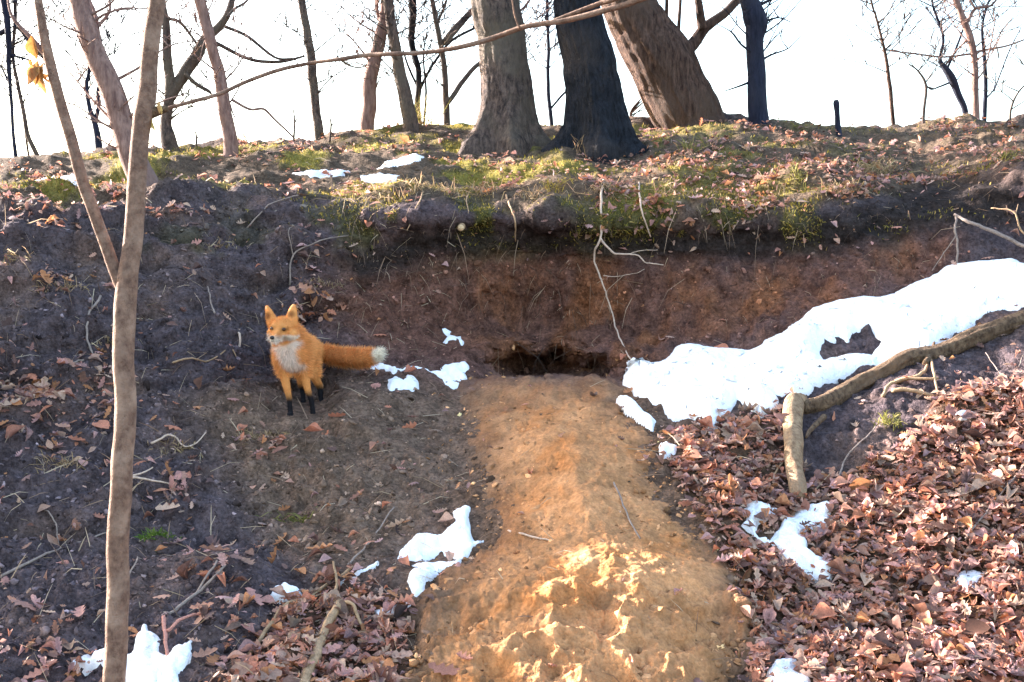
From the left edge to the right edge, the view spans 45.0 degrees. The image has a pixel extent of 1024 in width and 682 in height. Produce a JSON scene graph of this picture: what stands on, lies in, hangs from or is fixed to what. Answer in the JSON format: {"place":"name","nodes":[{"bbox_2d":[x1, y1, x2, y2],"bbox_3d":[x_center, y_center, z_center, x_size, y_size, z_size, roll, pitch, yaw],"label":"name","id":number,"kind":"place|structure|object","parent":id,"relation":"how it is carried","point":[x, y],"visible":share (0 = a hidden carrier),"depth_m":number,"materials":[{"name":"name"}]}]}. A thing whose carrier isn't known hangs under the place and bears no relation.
{"place":"outdoors","nodes":[
{"label":"outdoors","id":0,"kind":"place"},
{"bbox_2d":[0,112,1023,681],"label":"hillside","id":1,"kind":"structure","parent":0,"point":[822,450],"depth_m":7.25,"materials":[{"name":"soil"}]},
{"bbox_2d":[1,247,44,264],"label":"grass tuft","id":2,"kind":"object","parent":1,"relation":"on","point":[10,258],"visible":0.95,"depth_m":6.68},
{"bbox_2d":[0,0,73,155],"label":"tree","id":3,"kind":"object","parent":1,"relation":"on","point":[28,138],"visible":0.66,"depth_m":10.95,"materials":[{"name":"brown plant"}]},
{"bbox_2d":[43,510,58,542],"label":"twig","id":4,"kind":"object","parent":1,"relation":"on","point":[55,523],"visible":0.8,"depth_m":5.20,"materials":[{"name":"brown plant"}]},
{"bbox_2d":[0,0,105,156],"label":"tree","id":5,"kind":"object","parent":1,"relation":"on","point":[6,29],"visible":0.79,"depth_m":10.85,"materials":[{"name":"black plant"}]},
{"bbox_2d":[0,532,106,577],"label":"twig","id":6,"kind":"object","parent":1,"relation":"on","point":[24,564],"visible":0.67,"depth_m":4.89,"materials":[{"name":"wood"}]},
{"bbox_2d":[23,450,90,476],"bbox_3d":[-2.035,0.551,5.534,0.301,0.131,0.161,0,1,0],"label":"grass tuft","id":7,"kind":"object","parent":1,"relation":"on","point":[65,460],"visible":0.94,"depth_m":5.55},
{"bbox_2d":[24,276,89,294],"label":"grass tuft","id":8,"kind":"object","parent":1,"relation":"on","point":[69,287],"visible":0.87,"depth_m":6.59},
{"bbox_2d":[36,174,77,185],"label":"snow patch","id":9,"kind":"object","parent":1,"relation":"on","point":[70,176],"visible":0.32,"depth_m":8.42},
{"bbox_2d":[6,0,142,148],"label":"tree","id":10,"kind":"object","parent":1,"relation":"on","point":[96,132],"visible":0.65,"depth_m":10.36,"materials":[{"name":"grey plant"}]},
{"bbox_2d":[7,0,168,681],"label":"sapling","id":11,"kind":"object","parent":1,"relation":"on","point":[124,273],"visible":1,"depth_m":3.83,"materials":[{"name":"brown plant"}]},
{"bbox_2d":[25,35,48,94],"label":"withered leaf","id":12,"kind":"object","parent":11,"relation":"hanging from","point":[36,75],"visible":1,"depth_m":3.81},
{"bbox_2d":[151,101,162,130],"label":"withered leaf","id":13,"kind":"object","parent":11,"relation":"attached to","point":[159,107],"visible":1,"depth_m":3.82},
{"bbox_2d":[168,0,646,109],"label":"long branch","id":14,"kind":"object","parent":11,"relation":"attached to","point":[572,16],"visible":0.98,"depth_m":3.78,"materials":[{"name":"brown plant"}]},
{"bbox_2d":[85,295,101,353],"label":"twig","id":15,"kind":"object","parent":1,"relation":"on","point":[89,311],"visible":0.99,"depth_m":6.48,"materials":[{"name":"wood"}]},
{"bbox_2d":[31,0,203,185],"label":"tree","id":16,"kind":"object","parent":1,"relation":"on","point":[117,113],"visible":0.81,"depth_m":8.01,"materials":[{"name":"brown plant"}]},
{"bbox_2d":[71,624,191,681],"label":"snow patch","id":17,"kind":"object","parent":1,"relation":"on","point":[147,661],"visible":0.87,"depth_m":4.22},
{"bbox_2d":[161,613,200,655],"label":"twig","id":18,"kind":"object","parent":17,"relation":"on","point":[164,628],"visible":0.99,"depth_m":4.34,"materials":[{"name":"wood"}]},
{"bbox_2d":[133,467,168,483],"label":"twig","id":19,"kind":"object","parent":1,"relation":"on","point":[135,476],"visible":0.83,"depth_m":5.44,"materials":[{"name":"wood"}]},
{"bbox_2d":[133,526,181,551],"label":"grass tuft","id":20,"kind":"object","parent":1,"relation":"on","point":[154,532],"visible":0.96,"depth_m":5.15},
{"bbox_2d":[147,432,202,457],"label":"grass tuft","id":21,"kind":"object","parent":1,"relation":"on","point":[189,447],"visible":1,"depth_m":5.90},
{"bbox_2d":[151,432,205,446],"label":"twig","id":22,"kind":"object","parent":1,"relation":"on","point":[163,437],"visible":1,"depth_m":5.90,"materials":[{"name":"wood"}]},
{"bbox_2d":[168,560,225,614],"bbox_3d":[-1.125,0.918,4.782,0.084,0.154,0.628,0,1,17],"label":"twig","id":23,"kind":"object","parent":1,"relation":"on","point":[186,600],"visible":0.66,"depth_m":4.65,"materials":[{"name":"wood"}]},
{"bbox_2d":[172,349,236,363],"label":"twig","id":24,"kind":"object","parent":1,"relation":"on","point":[173,362],"visible":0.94,"depth_m":6.57,"materials":[{"name":"wood"}]},
{"bbox_2d":[131,0,293,156],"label":"tree","id":25,"kind":"object","parent":1,"relation":"on","point":[229,133],"visible":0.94,"depth_m":9.74,"materials":[{"name":"brown plant"}]},
{"bbox_2d":[122,0,304,149],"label":"tree","id":26,"kind":"object","parent":1,"relation":"on","point":[174,84],"visible":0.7,"depth_m":10.16,"materials":[{"name":"grey plant"}]},
{"bbox_2d":[200,233,249,249],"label":"grass tuft","id":27,"kind":"object","parent":1,"relation":"on","point":[219,241],"visible":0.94,"depth_m":7.49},
{"bbox_2d":[236,124,264,143],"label":"grass tuft","id":28,"kind":"object","parent":1,"relation":"on","point":[246,139],"visible":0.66,"depth_m":10.41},
{"bbox_2d":[237,427,294,441],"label":"grass tuft","id":29,"kind":"object","parent":1,"relation":"on","point":[255,437],"visible":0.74,"depth_m":6.11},
{"bbox_2d":[246,195,298,227],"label":"twig","id":30,"kind":"object","parent":1,"relation":"on","point":[266,207],"visible":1,"depth_m":7.83,"materials":[{"name":"wood"}]},
{"bbox_2d":[270,582,301,603],"bbox_3d":[-0.848,0.987,4.712,0.159,0.119,0.184,0,1,23],"label":"snow patch","id":31,"kind":"object","parent":1,"relation":"on","point":[288,588],"visible":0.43,"depth_m":4.71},
{"bbox_2d":[254,508,318,522],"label":"grass tuft","id":32,"kind":"object","parent":1,"relation":"on","point":[290,517],"visible":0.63,"depth_m":5.49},
{"bbox_2d":[292,104,299,143],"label":"weed stalk","id":33,"kind":"object","parent":1,"relation":"on","point":[293,140],"visible":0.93,"depth_m":10.17,"materials":[{"name":"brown plant"}]},
{"bbox_2d":[247,566,353,654],"bbox_3d":[-0.782,0.996,4.636,0.038,0.214,0.681,0,1,27],"label":"twig","id":34,"kind":"object","parent":1,"relation":"on","point":[265,630],"visible":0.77,"depth_m":4.55,"materials":[{"name":"wood"}]},
{"bbox_2d":[221,0,404,140],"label":"tree","id":35,"kind":"object","parent":1,"relation":"on","point":[313,82],"visible":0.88,"depth_m":10.54,"materials":[{"name":"brown plant"}]},
{"bbox_2d":[288,226,347,284],"bbox_3d":[-1.210,-0.530,7.697,0.398,0.377,0.121,0,1,-25],"label":"twig","id":36,"kind":"object","parent":1,"relation":"on","point":[294,253],"visible":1,"depth_m":7.59,"materials":[{"name":"wood"}]},
{"bbox_2d":[299,598,342,681],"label":"stick","id":37,"kind":"object","parent":1,"relation":"on","point":[309,669],"visible":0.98,"depth_m":4.30,"materials":[{"name":"wood"}]},
{"bbox_2d":[292,169,349,177],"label":"snow patch","id":38,"kind":"object","parent":1,"relation":"on","point":[317,173],"visible":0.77,"depth_m":8.96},
{"bbox_2d":[298,275,344,288],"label":"grass tuft","id":39,"kind":"object","parent":1,"relation":"on","point":[319,279],"visible":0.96,"depth_m":7.54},
{"bbox_2d":[265,304,387,415],"bbox_3d":[-1.128,0.114,6.634,0.523,0.622,0.917,1,1,35],"label":"fox","id":40,"kind":"object","parent":1,"relation":"on","point":[300,353],"visible":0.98,"depth_m":6.41,"materials":[{"name":"fur"}]},
{"bbox_2d":[329,115,335,141],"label":"weed stalk","id":41,"kind":"object","parent":1,"relation":"on","point":[331,124],"visible":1,"depth_m":10.17,"materials":[{"name":"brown plant"}]},
{"bbox_2d":[332,561,337,589],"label":"twig","id":42,"kind":"object","parent":1,"relation":"on","point":[336,576],"visible":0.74,"depth_m":4.78,"materials":[{"name":"wood"}]},
{"bbox_2d":[344,600,365,630],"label":"twig","id":43,"kind":"object","parent":1,"relation":"on","point":[354,606],"visible":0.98,"depth_m":4.53,"materials":[{"name":"wood"}]},
{"bbox_2d":[296,0,436,129],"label":"tree","id":44,"kind":"object","parent":1,"relation":"on","point":[369,108],"visible":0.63,"depth_m":10.72,"materials":[{"name":"brown plant"}]},
{"bbox_2d":[347,506,394,564],"bbox_3d":[-0.583,0.813,5.192,0.016,0.161,0.525,0,1,16],"label":"twig","id":45,"kind":"object","parent":1,"relation":"on","point":[357,554],"visible":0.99,"depth_m":5.12,"materials":[{"name":"wood"}]},
{"bbox_2d":[354,181,404,203],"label":"grass tuft","id":46,"kind":"object","parent":1,"relation":"on","point":[388,197],"visible":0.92,"depth_m":8.02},
{"bbox_2d":[360,172,399,183],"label":"snow patch","id":47,"kind":"object","parent":1,"relation":"on","point":[379,177],"visible":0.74,"depth_m":8.51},
{"bbox_2d":[309,0,473,132],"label":"tree","id":48,"kind":"object","parent":1,"relation":"on","point":[407,106],"visible":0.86,"depth_m":10.52,"materials":[{"name":"grey plant"}]},
{"bbox_2d":[374,602,410,614],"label":"snow patch","id":49,"kind":"object","parent":1,"relation":"on","point":[377,611],"visible":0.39,"depth_m":4.61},
{"bbox_2d":[377,153,423,168],"bbox_3d":[-0.852,-1.301,9.193,0.415,0.216,0.573,0,1,0],"label":"snow patch","id":50,"kind":"object","parent":1,"relation":"on","point":[409,159],"visible":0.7,"depth_m":9.12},
{"bbox_2d":[346,0,475,122],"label":"tree","id":51,"kind":"object","parent":1,"relation":"on","point":[419,82],"visible":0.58,"depth_m":11.14,"materials":[{"name":"brown plant"}]},
{"bbox_2d":[386,171,442,194],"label":"grass tuft","id":52,"kind":"object","parent":1,"relation":"on","point":[423,184],"visible":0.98,"depth_m":8.06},
{"bbox_2d":[371,361,468,388],"bbox_3d":[-0.535,0.222,7.076,0.600,0.204,0.446,0,1,0],"label":"snow patch","id":53,"kind":"object","parent":1,"relation":"on","point":[449,373],"visible":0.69,"depth_m":7.02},
{"bbox_2d":[394,85,446,125],"bbox_3d":[-0.799,-2.043,10.704,0.563,0.394,0.428,0,1,0],"label":"grass tuft","id":54,"kind":"object","parent":1,"relation":"on","point":[427,117],"visible":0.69,"depth_m":10.71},
{"bbox_2d":[351,0,521,124],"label":"tree","id":55,"kind":"object","parent":1,"relation":"on","point":[452,32],"visible":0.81,"depth_m":10.95,"materials":[{"name":"brown plant"}]},
{"bbox_2d":[397,505,483,561],"bbox_3d":[-0.261,0.835,5.180,0.341,0.236,0.503,1,1,41],"label":"snow patch","id":56,"kind":"object","parent":1,"relation":"on","point":[455,537],"visible":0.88,"depth_m":5.13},
{"bbox_2d":[418,176,473,195],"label":"grass tuft","id":57,"kind":"object","parent":1,"relation":"on","point":[453,188],"visible":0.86,"depth_m":8.16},
{"bbox_2d":[442,328,463,345],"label":"snow patch","id":58,"kind":"object","parent":1,"relation":"on","point":[446,332],"visible":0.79,"depth_m":7.59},
{"bbox_2d":[457,223,465,230],"bbox_3d":[-0.318,-0.723,7.807,0.049,0.068,0.115,0,1,0],"label":"root stub","id":59,"kind":"object","parent":1,"relation":"on","point":[461,226],"visible":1,"depth_m":7.76,"materials":[{"name":"beige plant"}]},
{"bbox_2d":[458,176,512,197],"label":"grass tuft","id":60,"kind":"object","parent":1,"relation":"on","point":[480,189],"visible":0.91,"depth_m":8.22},
{"bbox_2d":[458,0,551,156],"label":"tree","id":61,"kind":"object","parent":1,"relation":"on","point":[507,119],"visible":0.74,"depth_m":9.69,"materials":[{"name":"grey plant"}]},
{"bbox_2d":[1,114,1017,258],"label":"moss","id":62,"kind":"object","parent":1,"relation":"on","point":[486,209],"visible":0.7,"depth_m":8.06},
{"bbox_2d":[462,0,558,59],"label":"tree","id":63,"kind":"object","parent":1,"relation":"on","point":[534,11],"visible":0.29,"depth_m":10.28,"materials":[{"name":"brown plant"}]},
{"bbox_2d":[505,194,515,241],"bbox_3d":[-0.027,-0.844,8.100,0.045,0.422,0.806,0,1,-6],"label":"hanging root","id":64,"kind":"object","parent":1,"relation":"hanging from","point":[513,214],"visible":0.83,"depth_m":7.78,"materials":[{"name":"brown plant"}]},
{"bbox_2d":[0,110,1023,681],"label":"leaf litter","id":65,"kind":"object","parent":1,"relation":"on","point":[790,630],"visible":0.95,"depth_m":4.97,"materials":[{"name":"plant"}]},
{"bbox_2d":[0,121,1023,681],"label":"soil crumbs","id":66,"kind":"object","parent":1,"relation":"on","point":[414,659],"visible":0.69,"depth_m":5.66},
{"bbox_2d":[0,112,1023,681],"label":"plant debris","id":67,"kind":"object","parent":1,"relation":"on","point":[312,446],"visible":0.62,"depth_m":5.57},
{"bbox_2d":[0,165,1023,375],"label":"rootlets","id":68,"kind":"object","parent":1,"relation":"hanging from","point":[897,267],"visible":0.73,"depth_m":7.67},
{"bbox_2d":[294,344,759,681],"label":"dirt mound","id":69,"kind":"object","parent":1,"relation":"on","point":[570,596],"visible":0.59,"depth_m":4.66,"materials":[{"name":"soil"}]},
{"bbox_2d":[340,561,378,585],"bbox_3d":[-0.606,0.945,4.908,0.233,0.125,0.080,-1,1,-43],"label":"snow patch","id":70,"kind":"object","parent":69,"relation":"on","point":[358,572],"visible":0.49,"depth_m":4.92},
{"bbox_2d":[387,375,418,391],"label":"snow patch","id":71,"kind":"object","parent":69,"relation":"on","point":[410,382],"visible":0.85,"depth_m":6.78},
{"bbox_2d":[407,558,461,596],"bbox_3d":[-0.341,0.950,4.895,0.206,0.139,0.396,0,1,25],"label":"snow patch","id":72,"kind":"object","parent":69,"relation":"on","point":[417,581],"visible":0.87,"depth_m":4.81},
{"bbox_2d":[507,529,548,540],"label":"twig","id":73,"kind":"object","parent":69,"relation":"on","point":[524,534],"visible":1,"depth_m":4.97,"materials":[{"name":"wood"}]},
{"bbox_2d":[613,482,640,538],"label":"twig","id":74,"kind":"object","parent":69,"relation":"on","point":[616,488],"visible":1,"depth_m":5.06,"materials":[{"name":"wood"}]},
{"bbox_2d":[616,395,655,431],"bbox_3d":[0.626,0.362,6.136,0.130,0.170,0.487,0,1,-20],"label":"snow patch","id":75,"kind":"object","parent":69,"relation":"on","point":[632,408],"visible":0.97,"depth_m":6.07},
{"bbox_2d":[501,185,569,203],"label":"grass tuft","id":76,"kind":"object","parent":1,"relation":"on","point":[530,193],"visible":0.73,"depth_m":7.92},
{"bbox_2d":[538,169,577,192],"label":"grass tuft","id":77,"kind":"object","parent":1,"relation":"on","point":[547,184],"visible":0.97,"depth_m":8.05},
{"bbox_2d":[519,0,606,125],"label":"tree","id":78,"kind":"object","parent":1,"relation":"on","point":[547,67],"visible":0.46,"depth_m":11.35,"materials":[{"name":"brown plant"}]},
{"bbox_2d":[540,0,648,163],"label":"tree","id":79,"kind":"object","parent":1,"relation":"on","point":[596,114],"visible":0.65,"depth_m":9.38,"materials":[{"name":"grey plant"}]},
{"bbox_2d":[575,175,631,202],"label":"grass tuft","id":80,"kind":"object","parent":1,"relation":"on","point":[595,189],"visible":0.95,"depth_m":7.91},
{"bbox_2d":[593,179,662,359],"bbox_3d":[0.709,-0.484,7.721,0.405,1.215,1.441,0,1,-14],"label":"hanging root","id":81,"kind":"object","parent":1,"relation":"hanging from","point":[600,237],"visible":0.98,"depth_m":7.67,"materials":[{"name":"beige plant"}]},
{"bbox_2d":[638,175,650,236],"bbox_3d":[0.850,-0.890,8.037,0.074,0.480,0.871,0,1,3],"label":"hanging root","id":82,"kind":"object","parent":1,"relation":"hanging from","point":[641,209],"visible":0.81,"depth_m":7.65,"materials":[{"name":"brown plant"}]},
{"bbox_2d":[629,16,703,115],"bbox_3d":[1.468,-2.404,11.598,0.737,1.324,0.797,0,1,0],"label":"tree","id":83,"kind":"object","parent":1,"relation":"on","point":[636,106],"visible":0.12,"depth_m":11.56,"materials":[{"name":"brown plant"}]},
{"bbox_2d":[659,441,676,458],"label":"snow patch","id":84,"kind":"object","parent":1,"relation":"on","point":[668,448],"visible":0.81,"depth_m":5.62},
{"bbox_2d":[599,0,739,129],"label":"tree","id":85,"kind":"object","parent":1,"relation":"on","point":[656,48],"visible":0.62,"depth_m":10.64,"materials":[{"name":"brown plant"}]},
{"bbox_2d":[647,177,697,196],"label":"grass tuft","id":86,"kind":"object","parent":1,"relation":"on","point":[658,190],"visible":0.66,"depth_m":7.93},
{"bbox_2d":[676,133,711,154],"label":"grass tuft","id":87,"kind":"object","parent":1,"relation":"on","point":[694,147],"visible":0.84,"depth_m":8.99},
{"bbox_2d":[700,0,800,124],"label":"tree","id":88,"kind":"object","parent":1,"relation":"on","point":[755,17],"visible":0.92,"depth_m":10.41,"materials":[{"name":"black plant"}]},
{"bbox_2d":[724,192,780,209],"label":"grass tuft","id":89,"kind":"object","parent":1,"relation":"on","point":[752,201],"visible":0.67,"depth_m":7.79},
{"bbox_2d":[740,501,834,582],"bbox_3d":[1.148,0.831,5.065,0.470,0.313,0.634,0,1,0],"label":"snow patch","id":90,"kind":"object","parent":1,"relation":"on","point":[790,539],"visible":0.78,"depth_m":5.03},
{"bbox_2d":[766,658,810,681],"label":"snow patch","id":91,"kind":"object","parent":1,"relation":"on","point":[782,673],"visible":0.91,"depth_m":4.10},
{"bbox_2d":[772,157,812,188],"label":"grass tuft","id":92,"kind":"object","parent":1,"relation":"on","point":[798,174],"visible":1,"depth_m":7.86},
{"bbox_2d":[623,258,1023,433],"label":"snow bank","id":93,"kind":"structure","parent":1,"relation":"on","point":[682,381],"depth_m":6.65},
{"bbox_2d":[932,213,1023,270],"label":"dead branch","id":94,"kind":"object","parent":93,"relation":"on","point":[999,234],"visible":1,"depth_m":7.21,"materials":[{"name":"wood"}]},
{"bbox_2d":[833,100,841,136],"bbox_3d":[2.603,-1.756,9.871,0.080,0.332,0.050,0,1,-16],"label":"stump","id":95,"kind":"object","parent":1,"relation":"on","point":[836,104],"visible":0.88,"depth_m":9.86,"materials":[{"name":"wood"}]},
{"bbox_2d":[818,175,872,196],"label":"grass tuft","id":96,"kind":"object","parent":1,"relation":"on","point":[853,181],"visible":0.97,"depth_m":7.65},
{"bbox_2d":[839,426,875,475],"bbox_3d":[1.544,0.516,5.617,0.059,0.237,0.414,1,1,39],"label":"twig","id":97,"kind":"object","parent":1,"relation":"on","point":[851,450],"visible":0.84,"depth_m":5.62,"materials":[{"name":"wood"}]},
{"bbox_2d":[836,154,926,176],"bbox_3d":[2.477,-1.154,8.308,0.846,0.253,0.336,-1,1,-40],"label":"grass tuft","id":98,"kind":"object","parent":1,"relation":"on","point":[881,166],"visible":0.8,"depth_m":8.32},
{"bbox_2d":[869,410,913,433],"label":"grass tuft","id":99,"kind":"object","parent":1,"relation":"on","point":[884,417],"visible":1,"depth_m":5.79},
{"bbox_2d":[821,0,961,124],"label":"tree","id":100,"kind":"object","parent":1,"relation":"on","point":[887,72],"visible":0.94,"depth_m":11.15,"materials":[{"name":"brown plant"}]},
{"bbox_2d":[782,310,1023,499],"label":"fallen log","id":101,"kind":"object","parent":1,"relation":"on","point":[796,406],"visible":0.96,"depth_m":6.14,"materials":[{"name":"brown wood"}]},
{"bbox_2d":[881,360,939,397],"bbox_3d":[1.952,0.180,6.087,0.268,0.185,0.352,0,1,15],"label":"tangled root","id":102,"kind":"object","parent":1,"relation":"on","point":[908,378],"visible":0.96,"depth_m":5.98,"materials":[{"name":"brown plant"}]},
{"bbox_2d":[879,4,958,123],"bbox_3d":[3.400,-2.199,10.347,0.588,1.262,1.120,1,1,28],"label":"tree","id":103,"kind":"object","parent":1,"relation":"on","point":[925,86],"visible":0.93,"depth_m":10.29,"materials":[{"name":"brown plant"}]},
{"bbox_2d":[890,0,1023,118],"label":"tree","id":104,"kind":"object","parent":1,"relation":"on","point":[964,21],"visible":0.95,"depth_m":10.55,"materials":[{"name":"brown plant"}]},
{"bbox_2d":[954,410,973,420],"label":"snow patch","id":105,"kind":"object","parent":1,"relation":"on","point":[961,412],"visible":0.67,"depth_m":5.69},
{"bbox_2d":[916,0,1019,114],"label":"tree","id":106,"kind":"object","parent":1,"relation":"on","point":[952,79],"visible":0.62,"depth_m":10.75,"materials":[{"name":"black plant"}]},
{"bbox_2d":[955,570,986,587],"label":"snow patch","id":107,"kind":"object","parent":1,"relation":"on","point":[973,576],"visible":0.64,"depth_m":4.73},
{"bbox_2d":[947,0,1021,120],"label":"tree","id":108,"kind":"object","parent":1,"relation":"on","point":[985,98],"visible":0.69,"depth_m":10.85,"materials":[{"name":"brown plant"}]},
{"bbox_2d":[965,465,1023,538],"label":"twig","id":109,"kind":"object","parent":1,"relation":"on","point":[978,521],"visible":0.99,"depth_m":5.06,"materials":[{"name":"wood"}]},
{"bbox_2d":[974,28,1023,120],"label":"tree","id":110,"kind":"object","parent":1,"relation":"on","point":[1013,100],"visible":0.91,"depth_m":10.17,"materials":[{"name":"brown plant"}]},
{"bbox_2d":[988,145,1023,162],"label":"grass tuft","id":111,"kind":"object","parent":1,"relation":"on","point":[1004,154],"visible":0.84,"depth_m":7.88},
{"bbox_2d":[991,205,1023,233],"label":"dead branch","id":112,"kind":"object","parent":1,"relation":"on","point":[1021,230],"visible":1,"depth_m":7.29,"materials":[{"name":"wood"}]},
{"bbox_2d":[0,0,1023,157],"label":"sky","id":113,"kind":"structure","parent":0,"point":[800,82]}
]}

